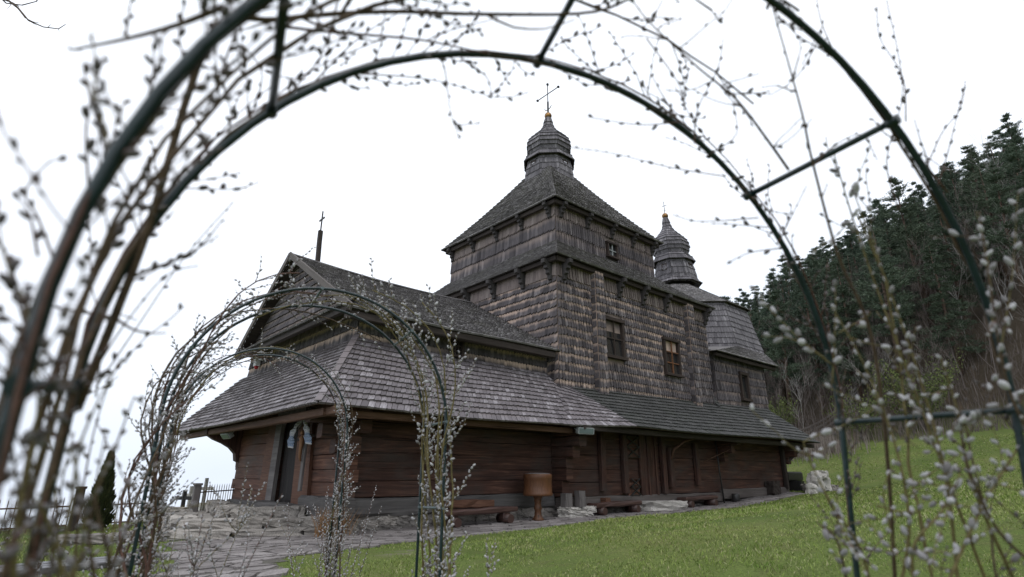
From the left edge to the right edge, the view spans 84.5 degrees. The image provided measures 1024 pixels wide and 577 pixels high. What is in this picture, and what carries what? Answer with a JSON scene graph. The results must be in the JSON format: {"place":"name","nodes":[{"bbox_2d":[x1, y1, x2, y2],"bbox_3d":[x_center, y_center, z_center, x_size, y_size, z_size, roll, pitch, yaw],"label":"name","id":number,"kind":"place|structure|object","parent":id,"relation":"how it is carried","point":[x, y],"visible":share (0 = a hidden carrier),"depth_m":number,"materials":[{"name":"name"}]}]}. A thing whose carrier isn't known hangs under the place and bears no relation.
{"place":"outdoors","nodes":[
{"label":"outdoors","id":0,"kind":"place"},
{"bbox_2d":[150,491,803,576],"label":"path","id":1,"kind":"structure","parent":0,"point":[272,550],"depth_m":9.75,"materials":[{"name":"stone"}]},
{"bbox_2d":[309,502,366,536],"bbox_3d":[-3.358,4.418,10.828,1.011,0.624,1.018,-13,-22,34],"label":"dry grass clump","id":2,"kind":"object","parent":1,"relation":"on","point":[320,524],"visible":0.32,"depth_m":10.72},
{"bbox_2d":[444,499,493,507],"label":"fallen beam","id":3,"kind":"structure","parent":1,"relation":"on","point":[471,503],"depth_m":12.97,"materials":[{"name":"brown wood"}]},
{"bbox_2d":[437,506,517,527],"bbox_3d":[-0.729,5.156,12.736,2.106,0.385,0.425,16,-24,-39],"label":"log bench","id":4,"kind":"object","parent":1,"relation":"on","point":[503,515],"visible":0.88,"depth_m":12.75,"materials":[{"name":"brown wood"}]},
{"bbox_2d":[523,473,552,520],"bbox_3d":[0.642,5.159,13.982,0.744,1.118,0.744,16,-24,-39],"label":"wooden tub","id":5,"kind":"object","parent":1,"relation":"on","point":[537,486],"visible":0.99,"depth_m":13.80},
{"bbox_2d":[557,506,596,517],"bbox_3d":[1.718,5.875,14.752,1.144,0.344,0.500,16,-24,-39],"label":"stone stack","id":6,"kind":"object","parent":1,"relation":"on","point":[571,512],"visible":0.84,"depth_m":14.53,"materials":[{"name":"stone"}]},
{"bbox_2d":[560,493,572,507],"bbox_3d":[1.417,5.515,14.671,0.265,0.340,0.238,16,-24,-39],"label":"wood block","id":7,"kind":"object","parent":6,"relation":"on","point":[565,500],"depth_m":14.59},
{"bbox_2d":[574,491,585,506],"bbox_3d":[1.807,5.587,14.981,0.258,0.400,0.233,16,-24,-39],"label":"wood block","id":8,"kind":"object","parent":6,"relation":"on","point":[580,498],"depth_m":14.90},
{"bbox_2d":[587,500,641,514],"bbox_3d":[2.916,6.123,15.746,2.056,0.349,0.422,16,-24,-39],"label":"log bench","id":9,"kind":"object","parent":1,"relation":"on","point":[631,505],"visible":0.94,"depth_m":15.67,"materials":[{"name":"brown wood"}]},
{"bbox_2d":[639,500,687,511],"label":"stone slab","id":10,"kind":"structure","parent":1,"relation":"on","point":[656,505],"depth_m":16.71,"materials":[{"name":"stone"}]},
{"bbox_2d":[677,495,717,507],"bbox_3d":[6.157,7.000,18.552,2.006,0.364,0.424,16,-24,-39],"label":"log bench","id":11,"kind":"object","parent":1,"relation":"on","point":[710,500],"visible":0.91,"depth_m":18.51,"materials":[{"name":"brown wood"}]},
{"bbox_2d":[765,481,780,494],"bbox_3d":[10.317,7.882,22.291,0.702,0.540,0.397,16,-24,-39],"label":"wood block","id":12,"kind":"object","parent":1,"relation":"on","point":[773,487],"depth_m":22.11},
{"bbox_2d":[0,152,1023,576],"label":"ground","id":13,"kind":"structure","parent":0,"point":[564,560],"depth_m":7.45,"materials":[{"name":"plant"}]},
{"bbox_2d":[2,0,65,29],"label":"overhanging tree","id":14,"kind":"object","parent":13,"relation":"on","point":[17,7],"visible":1,"depth_m":12.32,"materials":[{"name":"brown plant"}]},
{"bbox_2d":[0,554,137,576],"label":"stone","id":15,"kind":"object","parent":13,"relation":"on","point":[101,561],"visible":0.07,"depth_m":4.89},
{"bbox_2d":[69,486,87,530],"bbox_3d":[-9.402,4.798,12.158,0.200,1.000,0.200,16,-24,-39],"label":"fence post","id":16,"kind":"object","parent":13,"relation":"on","point":[74,519],"visible":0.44,"depth_m":12.07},
{"bbox_2d":[56,533,105,545],"bbox_3d":[-7.533,4.395,9.807,0.829,0.246,0.450,8,-20,-21],"label":"edging stone","id":17,"kind":"object","parent":13,"relation":"on","point":[96,538],"visible":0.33,"depth_m":9.73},
{"bbox_2d":[81,450,116,530],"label":"thuja","id":18,"kind":"object","parent":13,"relation":"on","point":[107,496],"visible":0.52,"depth_m":12.13,"materials":[{"name":"green plant"}]},
{"bbox_2d":[175,490,191,506],"bbox_3d":[-9.635,6.416,16.472,0.459,1.000,0.347,-10,-21,28],"label":"grave cross","id":19,"kind":"object","parent":13,"relation":"on","point":[184,497],"visible":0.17,"depth_m":16.52,"materials":[{"name":"metal"}]},
{"bbox_2d":[0,246,385,576],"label":"willow","id":20,"kind":"object","parent":13,"relation":"on","point":[150,549],"visible":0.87,"depth_m":2.39,"materials":[{"name":"brown plant"}]},
{"bbox_2d":[198,478,213,509],"bbox_3d":[-10.270,7.045,18.767,0.459,1.400,0.347,-10,-21,28],"label":"grave cross","id":21,"kind":"object","parent":13,"relation":"on","point":[206,485],"visible":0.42,"depth_m":18.83,"materials":[{"name":"stone"}]},
{"bbox_2d":[198,483,233,510],"bbox_3d":[-8.115,5.957,15.931,0.025,0.874,2.990,0,-18,1],"label":"iron fence","id":22,"kind":"object","parent":13,"relation":"on","point":[219,490],"visible":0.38,"depth_m":15.52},
{"bbox_2d":[106,328,341,576],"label":"willow","id":23,"kind":"object","parent":13,"relation":"on","point":[185,410],"visible":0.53,"depth_m":4.19,"materials":[{"name":"brown plant"}]},
{"bbox_2d":[143,347,347,576],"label":"garden arch","id":24,"kind":"structure","parent":13,"relation":"on","point":[298,355],"depth_m":4.41,"materials":[{"name":"green paint"}]},
{"bbox_2d":[158,499,352,541],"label":"stone steps","id":25,"kind":"structure","parent":13,"relation":"on","point":[256,524],"depth_m":11.12,"materials":[{"name":"stone"}]},
{"bbox_2d":[190,483,202,511],"bbox_3d":[-8.105,5.507,14.400,0.200,1.010,0.200,16,-24,-39],"label":"fence post","id":26,"kind":"object","parent":25,"relation":"on","point":[197,487],"visible":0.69,"depth_m":14.41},
{"bbox_2d":[127,286,447,576],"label":"garden arch","id":27,"kind":"structure","parent":13,"relation":"on","point":[165,396],"depth_m":2.74,"materials":[{"name":"green paint"}]},
{"bbox_2d":[278,354,381,576],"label":"willow","id":28,"kind":"object","parent":13,"relation":"on","point":[327,546],"visible":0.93,"depth_m":4.31,"materials":[{"name":"brown plant"}]},
{"bbox_2d":[234,258,499,576],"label":"willow","id":29,"kind":"object","parent":13,"relation":"on","point":[438,487],"visible":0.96,"depth_m":2.87,"materials":[{"name":"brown plant"}]},
{"bbox_2d":[0,0,803,576],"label":"willow","id":30,"kind":"object","parent":13,"relation":"on","point":[38,434],"visible":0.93,"depth_m":0.55,"materials":[{"name":"brown plant"}]},
{"bbox_2d":[179,83,819,531],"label":"wooden church","id":31,"kind":"structure","parent":13,"relation":"on","point":[567,297],"depth_m":16.73,"materials":[{"name":"wood"}]},
{"bbox_2d":[278,406,310,502],"bbox_3d":[-5.352,4.099,13.913,0.145,2.300,1.600,16,-24,-39],"label":"door","id":32,"kind":"structure","parent":31,"relation":"in","point":[286,481],"depth_m":13.93,"materials":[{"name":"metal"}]},
{"bbox_2d":[297,422,314,490],"bbox_3d":[-4.723,3.730,12.692,0.205,1.576,0.686,16,-24,-39],"label":"crucifix","id":33,"kind":"object","parent":31,"relation":"attached to","point":[302,452],"visible":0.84,"depth_m":12.62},
{"bbox_2d":[287,420,311,447],"bbox_3d":[-4.740,3.247,12.723,0.125,0.678,1.401,16,-24,-39],"label":"embroidered towel","id":34,"kind":"object","parent":33,"relation":"hanging from","point":[307,438],"visible":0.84,"depth_m":12.84,"materials":[{"name":"fabric"}]},
{"bbox_2d":[448,339,464,357],"bbox_3d":[-1.413,1.518,14.372,0.500,0.480,0.210,16,-24,-39],"label":"window","id":35,"kind":"structure","parent":31,"relation":"in","point":[459,345],"depth_m":14.35,"materials":[{"name":"brown glass"}]},
{"bbox_2d":[574,427,593,434],"bbox_3d":[1.903,3.731,14.781,0.552,0.186,0.203,9,-20,-26],"label":"floodlight","id":36,"kind":"object","parent":31,"relation":"attached to","point":[580,430],"visible":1,"depth_m":14.68,"materials":[{"name":"grey glass"}]},
{"bbox_2d":[605,240,619,260],"bbox_3d":[3.798,-1.434,21.373,0.680,0.640,0.210,16,-24,-39],"label":"window","id":37,"kind":"structure","parent":31,"relation":"in","point":[611,247],"depth_m":21.35,"materials":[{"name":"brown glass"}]},
{"bbox_2d":[605,315,628,360],"bbox_3d":[3.273,1.601,18.102,1.120,1.340,0.212,16,-24,-39],"label":"window","id":38,"kind":"structure","parent":31,"relation":"in","point":[616,348],"depth_m":18.16,"materials":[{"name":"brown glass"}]},
{"bbox_2d":[637,435,659,494],"bbox_3d":[4.277,5.497,17.656,0.985,1.830,0.115,16,-24,-39],"label":"door","id":39,"kind":"structure","parent":31,"relation":"in","point":[648,462],"depth_m":17.60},
{"bbox_2d":[661,336,684,377],"bbox_3d":[5.703,2.457,20.090,1.060,1.360,0.215,16,-24,-39],"label":"window","id":40,"kind":"structure","parent":31,"relation":"in","point":[672,365],"depth_m":20.07,"materials":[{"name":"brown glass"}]},
{"bbox_2d":[738,371,752,401],"bbox_3d":[9.727,4.109,23.573,0.800,1.200,0.210,16,-24,-39],"label":"window","id":41,"kind":"structure","parent":31,"relation":"in","point":[745,394],"depth_m":23.56,"materials":[{"name":"brown glass"}]},
{"bbox_2d":[0,0,1023,576],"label":"garden arch","id":42,"kind":"structure","parent":13,"relation":"on","point":[164,88],"depth_m":0.75,"materials":[{"name":"green paint"}]},
{"bbox_2d":[745,294,766,333],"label":"pine tree","id":43,"kind":"object","parent":13,"relation":"on","point":[755,316],"visible":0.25,"depth_m":63.59,"materials":[{"name":"green plant"}]},
{"bbox_2d":[750,285,767,351],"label":"spruce tree","id":44,"kind":"object","parent":13,"relation":"on","point":[756,297],"visible":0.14,"depth_m":75.96,"materials":[{"name":"plant"}]},
{"bbox_2d":[748,311,770,375],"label":"pine tree","id":45,"kind":"object","parent":13,"relation":"on","point":[755,323],"visible":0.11,"depth_m":53.53,"materials":[{"name":"green plant"}]},
{"bbox_2d":[756,267,803,388],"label":"pine tree","id":46,"kind":"object","parent":13,"relation":"on","point":[771,277],"visible":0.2,"depth_m":56.95,"materials":[{"name":"green plant"}]},
{"bbox_2d":[756,290,808,408],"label":"spruce tree","id":47,"kind":"object","parent":13,"relation":"on","point":[765,314],"visible":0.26,"depth_m":49.72,"materials":[{"name":"plant"}]},
{"bbox_2d":[768,391,797,423],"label":"leafing bush","id":48,"kind":"object","parent":13,"relation":"on","point":[782,415],"visible":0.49,"depth_m":41.75,"materials":[{"name":"green plant"}]},
{"bbox_2d":[761,288,811,423],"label":"pine tree","id":49,"kind":"object","parent":13,"relation":"on","point":[782,344],"visible":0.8,"depth_m":45.01,"materials":[{"name":"green plant"}]},
{"bbox_2d":[767,255,806,359],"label":"pine tree","id":50,"kind":"object","parent":13,"relation":"on","point":[784,269],"visible":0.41,"depth_m":59.73,"materials":[{"name":"green plant"}]},
{"bbox_2d":[560,0,1023,576],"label":"willow","id":51,"kind":"object","parent":13,"relation":"on","point":[980,506],"visible":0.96,"depth_m":0.94,"materials":[{"name":"brown plant"}]},
{"bbox_2d":[770,275,821,393],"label":"spruce tree","id":52,"kind":"object","parent":13,"relation":"on","point":[782,282],"visible":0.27,"depth_m":53.48,"materials":[{"name":"plant"}]},
{"bbox_2d":[788,472,803,490],"bbox_3d":[11.955,8.313,24.172,1.400,0.870,1.000,16,-24,-39],"label":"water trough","id":53,"kind":"object","parent":13,"relation":"on","point":[796,481],"visible":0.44,"depth_m":23.88,"materials":[{"name":"metal"}]},
{"bbox_2d":[779,357,816,427],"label":"bare tree","id":54,"kind":"object","parent":13,"relation":"on","point":[799,394],"visible":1,"depth_m":39.89,"materials":[{"name":"plant"}]},
{"bbox_2d":[781,333,826,412],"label":"bare tree","id":55,"kind":"object","parent":13,"relation":"on","point":[803,361],"visible":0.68,"depth_m":44.02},
{"bbox_2d":[782,345,826,431],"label":"bare tree","id":56,"kind":"object","parent":13,"relation":"on","point":[812,378],"visible":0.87,"depth_m":42.08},
{"bbox_2d":[805,483,818,493],"bbox_3d":[11.860,7.947,22.302,0.516,0.494,0.488,16,-24,-39],"label":"rubble stone","id":57,"kind":"object","parent":13,"relation":"on","point":[811,487],"visible":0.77,"depth_m":22.18,"materials":[{"name":"stone"}]},
{"bbox_2d":[800,368,829,426],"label":"bare tree","id":58,"kind":"object","parent":13,"relation":"on","point":[821,402],"visible":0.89,"depth_m":40.41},
{"bbox_2d":[806,470,824,488],"bbox_3d":[12.390,7.856,22.959,0.628,0.880,0.564,16,-24,-39],"label":"rubble stone","id":59,"kind":"object","parent":13,"relation":"on","point":[811,477],"visible":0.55,"depth_m":22.83,"materials":[{"name":"stone"}]},
{"bbox_2d":[793,260,841,375],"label":"pine tree","id":60,"kind":"object","parent":13,"relation":"on","point":[807,269],"visible":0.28,"depth_m":51.26,"materials":[{"name":"green plant"}]},
{"bbox_2d":[785,271,854,405],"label":"spruce tree","id":61,"kind":"object","parent":13,"relation":"on","point":[810,333],"visible":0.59,"depth_m":45.40,"materials":[{"name":"plant"}]},
{"bbox_2d":[794,255,845,328],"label":"pine tree","id":62,"kind":"object","parent":13,"relation":"on","point":[815,264],"visible":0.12,"depth_m":54.24,"materials":[{"name":"green plant"}]},
{"bbox_2d":[799,386,856,433],"bbox_3d":[22.107,9.145,40.077,6.946,4.667,0.123,5,-19,-15],"label":"rail fence","id":63,"kind":"object","parent":13,"relation":"on","point":[820,421],"visible":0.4,"depth_m":39.97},
{"bbox_2d":[801,251,861,374],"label":"pine tree","id":64,"kind":"object","parent":13,"relation":"on","point":[823,276],"visible":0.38,"depth_m":48.42,"materials":[{"name":"green plant"}]},
{"bbox_2d":[791,426,896,465],"bbox_3d":[18.205,9.490,34.206,6.667,2.874,7.824,16,-24,-39],"label":"reed patch","id":65,"kind":"object","parent":13,"relation":"on","point":[823,444],"visible":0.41,"depth_m":33.28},
{"bbox_2d":[820,261,891,403],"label":"spruce tree","id":66,"kind":"object","parent":13,"relation":"on","point":[851,309],"visible":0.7,"depth_m":41.99,"materials":[{"name":"plant"}]},
{"bbox_2d":[840,254,871,353],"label":"pine tree","id":67,"kind":"object","parent":13,"relation":"on","point":[847,262],"visible":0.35,"depth_m":51.52,"materials":[{"name":"green plant"}]},
{"bbox_2d":[833,247,878,348],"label":"spruce tree","id":68,"kind":"object","parent":13,"relation":"on","point":[843,255],"visible":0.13,"depth_m":55.06,"materials":[{"name":"plant"}]},
{"bbox_2d":[822,379,890,440],"bbox_3d":[22.016,7.869,36.031,3.711,3.732,3.797,16,-24,-39],"label":"leafing bush","id":69,"kind":"object","parent":13,"relation":"on","point":[870,414],"visible":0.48,"depth_m":35.53,"materials":[{"name":"green plant"}]},
{"bbox_2d":[840,231,877,323],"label":"spruce tree","id":70,"kind":"object","parent":13,"relation":"on","point":[852,248],"visible":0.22,"depth_m":59.30,"materials":[{"name":"plant"}]},
{"bbox_2d":[835,332,896,412],"bbox_3d":[23.692,6.203,37.602,4.172,6.592,2.254,-13,-22,35],"label":"bare tree","id":71,"kind":"object","parent":13,"relation":"on","point":[874,365],"visible":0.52,"depth_m":37.42,"materials":[{"name":"plant"}]},
{"bbox_2d":[860,314,881,389],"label":"bare tree","id":72,"kind":"object","parent":13,"relation":"on","point":[869,355],"visible":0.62,"depth_m":39.70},
{"bbox_2d":[858,199,899,267],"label":"pine tree","id":73,"kind":"object","parent":13,"relation":"on","point":[875,204],"visible":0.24,"depth_m":57.15,"materials":[{"name":"green plant"}]},
{"bbox_2d":[852,231,918,353],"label":"pine tree","id":74,"kind":"object","parent":13,"relation":"on","point":[892,259],"visible":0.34,"depth_m":43.02,"materials":[{"name":"green plant"}]},
{"bbox_2d":[849,227,923,394],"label":"pine tree","id":75,"kind":"object","parent":13,"relation":"on","point":[890,270],"visible":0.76,"depth_m":40.17,"materials":[{"name":"green plant"}]},
{"bbox_2d":[852,210,930,336],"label":"spruce tree","id":76,"kind":"object","parent":13,"relation":"on","point":[864,212],"visible":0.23,"depth_m":47.63,"materials":[{"name":"plant"}]},
{"bbox_2d":[864,206,921,332],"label":"pine tree","id":77,"kind":"object","parent":13,"relation":"on","point":[887,226],"visible":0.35,"depth_m":49.70,"materials":[{"name":"green plant"}]},
{"bbox_2d":[782,306,1023,443],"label":"thicket","id":78,"kind":"object","parent":13,"relation":"on","point":[919,425],"visible":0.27,"depth_m":34.95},
{"bbox_2d":[878,176,946,332],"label":"pine tree","id":79,"kind":"object","parent":13,"relation":"on","point":[907,228],"visible":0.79,"depth_m":45.27,"materials":[{"name":"green plant"}]},
{"bbox_2d":[886,199,938,313],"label":"pine tree","id":80,"kind":"object","parent":13,"relation":"on","point":[910,220],"visible":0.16,"depth_m":50.40,"materials":[{"name":"green plant"}]},
{"bbox_2d":[863,348,965,431],"bbox_3d":[25.139,6.270,34.657,4.606,4.949,5.087,3,-18,-7],"label":"leafing bush","id":81,"kind":"object","parent":13,"relation":"on","point":[931,389],"visible":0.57,"depth_m":34.53,"materials":[{"name":"green plant"}]},
{"bbox_2d":[903,233,939,335],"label":"bare tree","id":82,"kind":"object","parent":13,"relation":"on","point":[921,270],"visible":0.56,"depth_m":42.26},
{"bbox_2d":[911,304,933,362],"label":"bare tree","id":83,"kind":"object","parent":13,"relation":"on","point":[922,326],"visible":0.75,"depth_m":40.57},
{"bbox_2d":[907,196,942,293],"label":"pine tree","id":84,"kind":"object","parent":13,"relation":"on","point":[921,215],"visible":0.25,"depth_m":56.20,"materials":[{"name":"green plant"}]},
{"bbox_2d":[907,188,942,291],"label":"spruce tree","id":85,"kind":"object","parent":13,"relation":"on","point":[914,193],"visible":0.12,"depth_m":59.36,"materials":[{"name":"plant"}]},
{"bbox_2d":[910,181,943,276],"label":"pine tree","id":86,"kind":"object","parent":13,"relation":"on","point":[922,193],"visible":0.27,"depth_m":63.15,"materials":[{"name":"green plant"}]},
{"bbox_2d":[913,321,946,419],"bbox_3d":[26.311,5.288,34.819,1.374,6.916,1.725,13,-22,-33],"label":"bare tree","id":87,"kind":"object","parent":13,"relation":"on","point":[932,349],"visible":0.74,"depth_m":35.13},
{"bbox_2d":[907,297,964,388],"bbox_3d":[28.689,3.487,37.703,3.606,7.210,2.803,-14,-23,37],"label":"bare tree","id":88,"kind":"object","parent":13,"relation":"on","point":[941,337],"visible":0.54,"depth_m":37.38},
{"bbox_2d":[914,243,989,375],"bbox_3d":[29.158,1.340,37.835,4.057,9.557,4.194,9,-20,-25],"label":"spruce tree","id":89,"kind":"object","parent":13,"relation":"on","point":[942,286],"visible":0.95,"depth_m":37.66,"materials":[{"name":"plant"}]},
{"bbox_2d":[927,233,978,345],"bbox_3d":[30.454,0.262,38.647,2.463,7.946,4.478,-5,-19,15],"label":"bare tree","id":90,"kind":"object","parent":13,"relation":"on","point":[960,280],"visible":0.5,"depth_m":38.55,"materials":[{"name":"plant"}]},
{"bbox_2d":[922,323,984,409],"bbox_3d":[26.484,4.903,33.663,2.579,5.653,2.721,6,-18,-16],"label":"bare tree","id":91,"kind":"object","parent":13,"relation":"on","point":[952,365],"visible":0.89,"depth_m":33.81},
{"bbox_2d":[927,161,986,281],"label":"pine tree","id":92,"kind":"object","parent":13,"relation":"on","point":[951,184],"visible":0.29,"depth_m":50.77,"materials":[{"name":"green plant"}]},
{"bbox_2d":[919,206,998,327],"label":"spruce tree","id":93,"kind":"object","parent":13,"relation":"on","point":[955,277],"visible":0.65,"depth_m":40.44,"materials":[{"name":"plant"}]},
{"bbox_2d":[926,172,1002,301],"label":"spruce tree","id":94,"kind":"object","parent":13,"relation":"on","point":[951,197],"visible":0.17,"depth_m":45.83,"materials":[{"name":"plant"}]},
{"bbox_2d":[945,176,998,299],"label":"tree","id":95,"kind":"object","parent":13,"relation":"on","point":[969,227],"visible":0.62,"depth_m":42.12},
{"bbox_2d":[942,201,1014,319],"bbox_3d":[32.407,-1.515,38.452,2.585,8.276,4.682,5,-19,-15],"label":"bare tree","id":96,"kind":"object","parent":13,"relation":"on","point":[992,271],"visible":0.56,"depth_m":37.83,"materials":[{"name":"plant"}]},
{"bbox_2d":[949,144,1014,279],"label":"pine tree","id":97,"kind":"object","parent":13,"relation":"on","point":[971,166],"visible":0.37,"depth_m":47.43,"materials":[{"name":"green plant"}]},
{"bbox_2d":[955,164,1018,291],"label":"pine tree","id":98,"kind":"object","parent":13,"relation":"on","point":[982,186],"visible":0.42,"depth_m":42.43,"materials":[{"name":"green plant"}]},
{"bbox_2d":[965,149,1008,256],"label":"pine tree","id":99,"kind":"object","parent":13,"relation":"on","point":[981,156],"visible":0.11,"depth_m":53.66,"materials":[{"name":"green plant"}]},
{"bbox_2d":[952,279,1022,384],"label":"bare tree","id":100,"kind":"object","parent":13,"relation":"on","point":[990,346],"visible":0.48,"depth_m":35.70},
{"bbox_2d":[962,128,1023,274],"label":"tree","id":101,"kind":"object","parent":13,"relation":"on","point":[998,180],"visible":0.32,"depth_m":43.57,"materials":[{"name":"plant"}]},
{"bbox_2d":[969,135,1023,244],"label":"pine tree","id":102,"kind":"object","parent":13,"relation":"on","point":[994,159],"visible":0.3,"depth_m":56.28,"materials":[{"name":"green plant"}]},
{"bbox_2d":[971,164,1023,302],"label":"pine tree","id":103,"kind":"object","parent":13,"relation":"on","point":[1001,209],"visible":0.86,"depth_m":37.97,"materials":[{"name":"green plant"}]},
{"bbox_2d":[979,213,1020,305],"bbox_3d":[34.429,-2.459,39.251,2.702,7.825,3.803,3,-18,-8],"label":"bare tree","id":104,"kind":"object","parent":13,"relation":"on","point":[997,263],"visible":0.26,"depth_m":39.21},
{"bbox_2d":[980,124,1023,186],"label":"pine tree","id":105,"kind":"object","parent":13,"relation":"on","point":[1017,138],"visible":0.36,"depth_m":47.66,"materials":[{"name":"green plant"}]},
{"bbox_2d":[987,129,1017,182],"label":"pine tree","id":106,"kind":"object","parent":13,"relation":"on","point":[997,132],"visible":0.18,"depth_m":58.83,"materials":[{"name":"green plant"}]},
{"bbox_2d":[988,143,1023,210],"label":"pine tree","id":107,"kind":"object","parent":13,"relation":"on","point":[1005,145],"visible":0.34,"depth_m":43.42,"materials":[{"name":"green plant"}]},
{"bbox_2d":[997,112,1023,153],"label":"pine tree","id":108,"kind":"object","parent":13,"relation":"on","point":[1005,117],"visible":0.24,"depth_m":64.42,"materials":[{"name":"green plant"}]},
{"bbox_2d":[999,143,1023,232],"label":"pine tree","id":109,"kind":"object","parent":13,"relation":"on","point":[1014,164],"visible":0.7,"depth_m":39.86,"materials":[{"name":"green plant"}]},
{"bbox_2d":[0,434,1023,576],"bbox_3d":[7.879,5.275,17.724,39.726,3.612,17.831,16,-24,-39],"label":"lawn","id":110,"kind":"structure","parent":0,"point":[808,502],"depth_m":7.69,"materials":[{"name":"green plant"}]},
{"bbox_2d":[0,0,1023,527],"label":"sky","id":111,"kind":"structure","parent":0,"point":[394,182],"materials":[{"name":"white"}]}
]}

